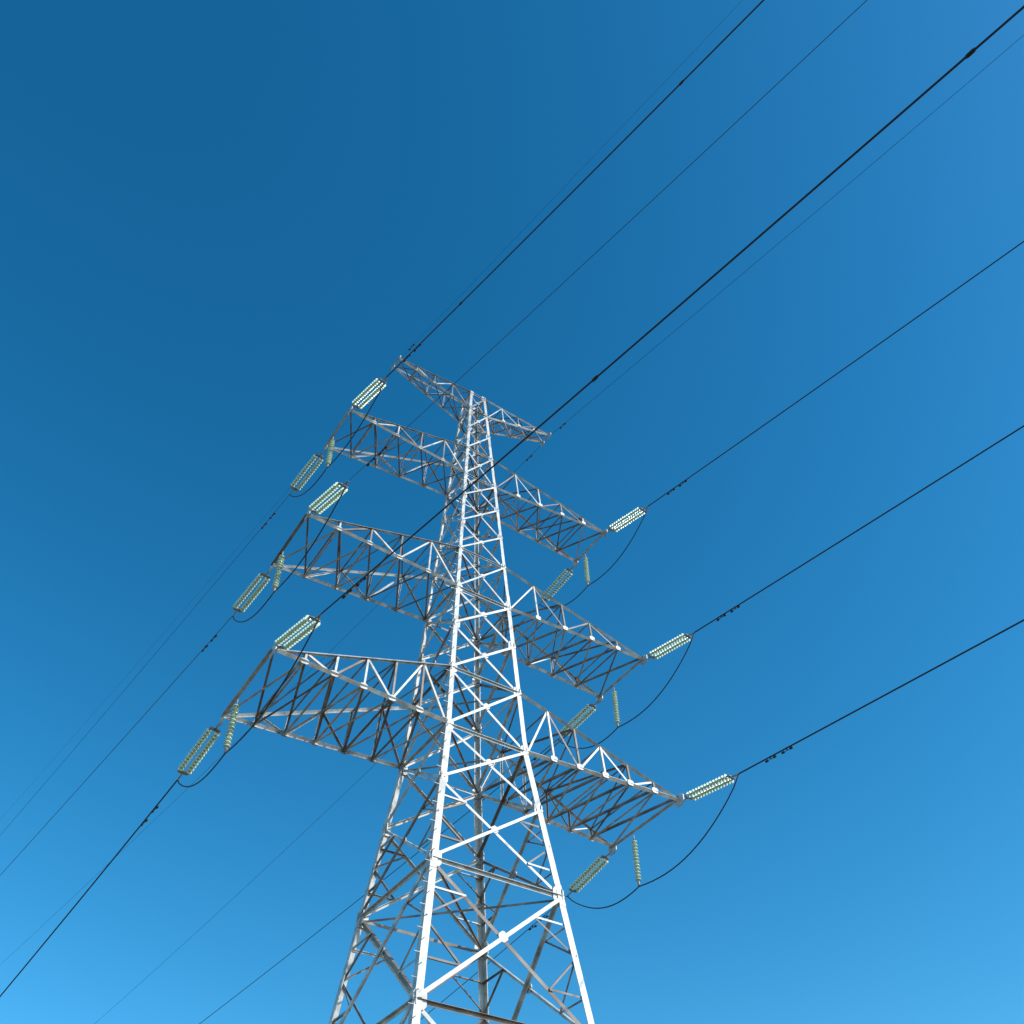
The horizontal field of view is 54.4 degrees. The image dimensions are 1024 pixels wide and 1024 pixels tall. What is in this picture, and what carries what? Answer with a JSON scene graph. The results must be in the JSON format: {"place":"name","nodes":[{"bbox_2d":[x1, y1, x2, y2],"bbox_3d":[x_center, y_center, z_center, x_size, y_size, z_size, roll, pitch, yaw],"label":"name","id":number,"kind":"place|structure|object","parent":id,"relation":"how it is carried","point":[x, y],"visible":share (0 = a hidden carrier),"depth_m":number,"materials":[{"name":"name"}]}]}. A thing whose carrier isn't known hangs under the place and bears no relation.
{"place":"outdoors","nodes":[
{"label":"outdoors","id":0,"kind":"place"},
{"bbox_2d":[0,0,1023,1023],"label":"sky","id":1,"kind":"structure","parent":0,"point":[222,222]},
{"bbox_3d":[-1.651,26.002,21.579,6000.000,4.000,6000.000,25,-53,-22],"label":"ground","id":2,"kind":"structure","parent":0,"visible":0},
{"bbox_2d":[177,355,738,1023],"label":"transmission tower","id":3,"kind":"structure","parent":2,"relation":"on","point":[417,1003],"depth_m":40.54,"materials":[{"name":"metal"}]},
{"bbox_2d":[0,780,176,996],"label":"power line","id":4,"kind":"object","parent":3,"relation":"attached to","point":[152,811],"visible":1,"depth_m":39.85,"materials":[{"name":"metal"}]},
{"bbox_2d":[1,617,231,873],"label":"power line","id":5,"kind":"object","parent":3,"relation":"attached to","point":[211,640],"visible":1,"depth_m":47.79,"materials":[{"name":"metal"}]},
{"bbox_2d":[2,494,289,832],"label":"power line","id":6,"kind":"object","parent":3,"relation":"attached to","point":[274,513],"visible":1,"depth_m":55.25,"materials":[{"name":"metal"}]},
{"bbox_2d":[6,373,388,812],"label":"earth wire","id":7,"kind":"object","parent":3,"relation":"attached to","point":[202,588],"visible":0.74,"depth_m":65.42,"materials":[{"name":"metal"}]},
{"bbox_2d":[10,455,532,955],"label":"earth wire","id":8,"kind":"object","parent":3,"relation":"attached to","point":[292,687],"visible":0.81,"depth_m":71.92,"materials":[{"name":"metal"}]},
{"bbox_2d":[99,622,520,1019],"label":"power line","id":9,"kind":"object","parent":3,"relation":"attached to","point":[301,834],"visible":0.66,"depth_m":66.10,"materials":[{"name":"metal"}]},
{"bbox_2d":[199,739,557,1023],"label":"power line","id":10,"kind":"object","parent":3,"relation":"attached to","point":[534,759],"visible":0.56,"depth_m":58.26,"materials":[{"name":"metal"}]},
{"bbox_2d":[420,896,566,1019],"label":"power line","id":11,"kind":"object","parent":3,"relation":"attached to","point":[544,916],"visible":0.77,"depth_m":46.15,"materials":[{"name":"metal"}]},
{"bbox_2d":[405,2,740,352],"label":"earth wire","id":12,"kind":"object","parent":3,"relation":"attached to","point":[409,349],"visible":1,"depth_m":46.73,"materials":[{"name":"metal"}]},
{"bbox_2d":[387,0,763,376],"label":"power line","id":13,"kind":"object","parent":3,"relation":"attached to","point":[680,83],"visible":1,"depth_m":37.28,"materials":[{"name":"metal"}]},
{"bbox_2d":[352,0,866,477],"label":"power line","id":14,"kind":"object","parent":3,"relation":"attached to","point":[374,458],"visible":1,"depth_m":29.68,"materials":[{"name":"metal"}]},
{"bbox_2d":[321,5,1023,614],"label":"power line","id":15,"kind":"object","parent":3,"relation":"attached to","point":[969,53],"visible":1,"depth_m":22.86,"materials":[{"name":"metal"}]},
{"bbox_2d":[552,35,1023,433],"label":"earth wire","id":16,"kind":"object","parent":3,"relation":"attached to","point":[560,427],"visible":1,"depth_m":48.06,"materials":[{"name":"metal"}]},
{"bbox_2d":[648,241,1023,506],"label":"power line","id":17,"kind":"object","parent":3,"relation":"attached to","point":[673,489],"visible":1,"depth_m":44.24,"materials":[{"name":"metal"}]},
{"bbox_2d":[694,425,1023,632],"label":"power line","id":18,"kind":"object","parent":3,"relation":"attached to","point":[730,610],"visible":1,"depth_m":40.27,"materials":[{"name":"metal"}]},
{"bbox_2d":[738,619,1023,773],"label":"power line","id":19,"kind":"object","parent":3,"relation":"attached to","point":[791,746],"visible":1,"depth_m":36.00,"materials":[{"name":"metal"}]}
]}

